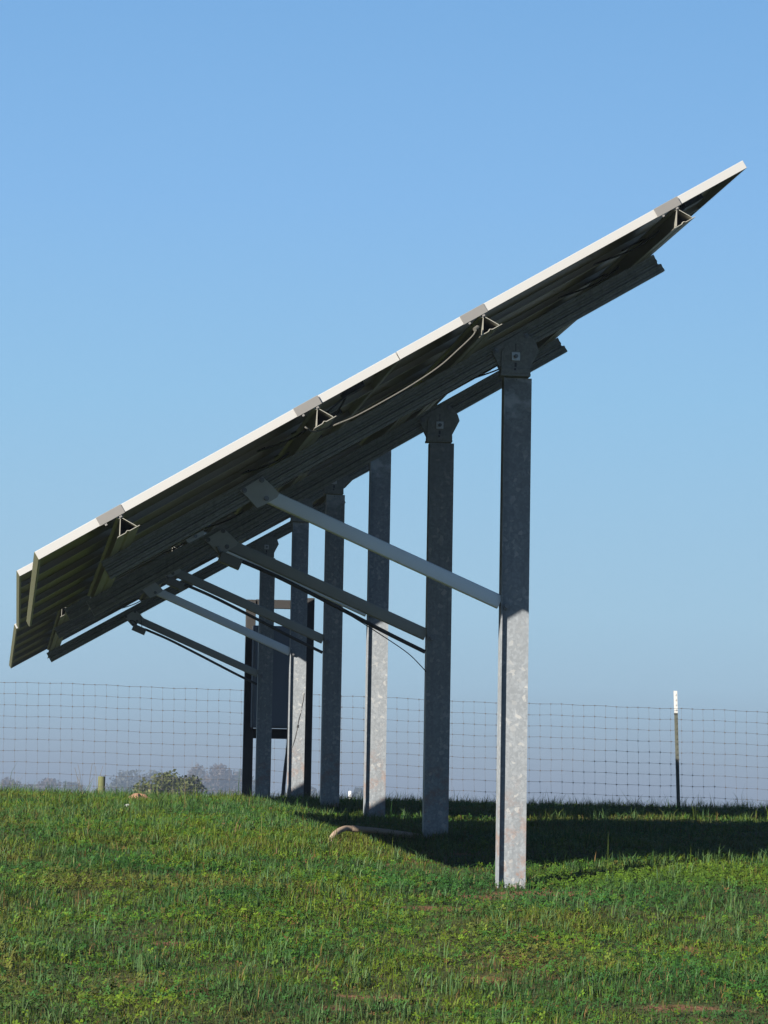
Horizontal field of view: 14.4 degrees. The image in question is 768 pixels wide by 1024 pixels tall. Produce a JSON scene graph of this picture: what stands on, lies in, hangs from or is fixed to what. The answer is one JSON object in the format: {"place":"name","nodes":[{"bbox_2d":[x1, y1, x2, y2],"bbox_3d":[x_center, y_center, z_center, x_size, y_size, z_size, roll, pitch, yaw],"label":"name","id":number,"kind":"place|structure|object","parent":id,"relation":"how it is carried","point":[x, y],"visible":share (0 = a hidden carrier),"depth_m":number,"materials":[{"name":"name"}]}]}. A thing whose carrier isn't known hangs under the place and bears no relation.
{"place":"outdoors","nodes":[
{"label":"outdoors","id":0,"kind":"place"},
{"bbox_2d":[0,763,767,1023],"bbox_3d":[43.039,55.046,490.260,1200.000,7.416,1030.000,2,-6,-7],"label":"ground","id":1,"kind":"structure","parent":0,"point":[672,1004],"depth_m":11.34,"materials":[{"name":"green plant"}]},
{"bbox_2d":[0,775,31,790],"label":"distant tree","id":2,"kind":"object","parent":1,"relation":"on","point":[6,780],"visible":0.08,"depth_m":697.66,"materials":[{"name":"grey plant"}]},
{"bbox_2d":[32,777,62,791],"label":"distant tree","id":3,"kind":"object","parent":1,"relation":"on","point":[43,784],"visible":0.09,"depth_m":713.74,"materials":[{"name":"grey plant"}]},
{"bbox_2d":[59,781,84,792],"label":"distant tree","id":4,"kind":"object","parent":1,"relation":"on","point":[69,786],"visible":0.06,"depth_m":725.14,"materials":[{"name":"grey plant"}]},
{"bbox_2d":[75,766,102,792],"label":"dry weeds","id":5,"kind":"object","parent":1,"relation":"on","point":[89,780],"visible":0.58,"depth_m":33.23,"materials":[{"name":"plant"}]},
{"bbox_2d":[98,776,104,793],"bbox_3d":[-3.148,3.275,33.705,0.086,0.668,0.086,2,-6,-7],"label":"wooden post","id":6,"kind":"object","parent":1,"relation":"on","point":[101,780],"visible":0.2,"depth_m":33.70,"materials":[{"name":"yellow wood"}]},
{"bbox_2d":[105,769,154,792],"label":"distant tree","id":7,"kind":"object","parent":1,"relation":"on","point":[123,782],"visible":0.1,"depth_m":714.62,"materials":[{"name":"grey plant"}]},
{"bbox_2d":[127,793,147,800],"bbox_3d":[-1.875,2.221,23.433,0.271,0.095,0.332,5,-7,-32],"label":"earth mound","id":8,"kind":"object","parent":1,"relation":"on","point":[136,794],"visible":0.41,"depth_m":23.42,"materials":[{"name":"beige soil"}]},
{"bbox_2d":[131,777,171,794],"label":"bush","id":9,"kind":"object","parent":1,"relation":"on","point":[145,788],"visible":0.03,"depth_m":126.78,"materials":[{"name":"green plant"}]},
{"bbox_2d":[141,769,162,783],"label":"distant tree","id":10,"kind":"object","parent":1,"relation":"on","point":[152,773],"visible":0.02,"depth_m":724.43,"materials":[{"name":"grey plant"}]},
{"bbox_2d":[148,769,181,793],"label":"bush","id":11,"kind":"object","parent":1,"relation":"on","point":[167,779],"visible":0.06,"depth_m":130.05,"materials":[{"name":"green plant"}]},
{"bbox_2d":[169,775,207,796],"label":"bush","id":12,"kind":"object","parent":1,"relation":"on","point":[189,785],"visible":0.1,"depth_m":128.18,"materials":[{"name":"green plant"}]},
{"bbox_2d":[9,447,368,798],"bbox_3d":[-1.631,1.165,26.062,3.192,3.592,4.910,2,-6,-7],"label":"solar array","id":13,"kind":"object","parent":1,"relation":"on","point":[51,633],"visible":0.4,"depth_m":26.37,"materials":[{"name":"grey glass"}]},
{"bbox_2d":[178,761,209,792],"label":"distant tree","id":14,"kind":"object","parent":1,"relation":"on","point":[195,771],"visible":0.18,"depth_m":721.76,"materials":[{"name":"grey plant"}]},
{"bbox_2d":[196,763,241,794],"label":"distant tree","id":15,"kind":"object","parent":1,"relation":"on","point":[213,782],"visible":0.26,"depth_m":713.36,"materials":[{"name":"grey plant"}]},
{"bbox_2d":[232,769,254,795],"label":"distant tree","id":16,"kind":"object","parent":1,"relation":"on","point":[253,782],"visible":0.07,"depth_m":724.15,"materials":[{"name":"grey plant"}]},
{"bbox_2d":[16,370,490,818],"bbox_3d":[-0.919,0.695,20.567,3.152,3.676,4.766,2,-6,-7],"label":"solar array","id":17,"kind":"object","parent":1,"relation":"on","point":[330,637],"visible":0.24,"depth_m":21.90,"materials":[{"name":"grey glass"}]},
{"bbox_2d":[242,598,314,798],"bbox_3d":[-1.011,1.954,29.134,0.660,2.285,0.295,2,-6,-7],"label":"equipment frame","id":18,"kind":"object","parent":1,"relation":"on","point":[280,694],"visible":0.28,"depth_m":29.13,"materials":[{"name":"black metal"}]},
{"bbox_2d":[311,786,319,796],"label":"distant tree","id":19,"kind":"object","parent":1,"relation":"on","point":[313,791],"visible":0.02,"depth_m":721.08,"materials":[{"name":"grey plant"}]},
{"bbox_2d":[351,787,363,799],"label":"distant tree","id":20,"kind":"object","parent":1,"relation":"on","point":[357,791],"visible":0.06,"depth_m":729.81,"materials":[{"name":"grey plant"}]},
{"bbox_2d":[329,825,423,840],"bbox_3d":[-0.078,1.790,16.418,0.624,0.182,0.128,4,-7,-30],"label":"pipe","id":21,"kind":"object","parent":1,"relation":"on","point":[353,828],"visible":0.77,"depth_m":16.44,"materials":[{"name":"grey plastic"}]},
{"bbox_2d":[0,790,767,1023],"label":"clover","id":22,"kind":"object","parent":1,"relation":"on","point":[620,874],"visible":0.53,"depth_m":12.69,"materials":[{"name":"green plant"}]},
{"bbox_2d":[0,682,767,804],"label":"wire fence","id":23,"kind":"object","parent":1,"relation":"on","point":[274,759],"visible":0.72,"depth_m":31.57,"materials":[{"name":"grey metal"}]},
{"bbox_2d":[26,160,746,887],"bbox_3d":[-0.237,0.457,15.357,3.136,3.698,4.612,2,-6,-7],"label":"solar array","id":24,"kind":"object","parent":1,"relation":"on","point":[514,332],"visible":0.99,"depth_m":14.25,"materials":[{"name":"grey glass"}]},
{"bbox_2d":[674,691,679,806],"bbox_3d":[3.097,2.752,32.007,0.098,1.723,0.046,2,-6,-7],"label":"fence stake","id":25,"kind":"object","parent":1,"relation":"on","point":[677,759],"visible":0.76,"depth_m":32.02,"materials":[{"name":"metal"}]},
{"bbox_2d":[0,0,767,809],"label":"sky","id":26,"kind":"structure","parent":0,"point":[216,216],"materials":[{"name":"blue"}]}
]}

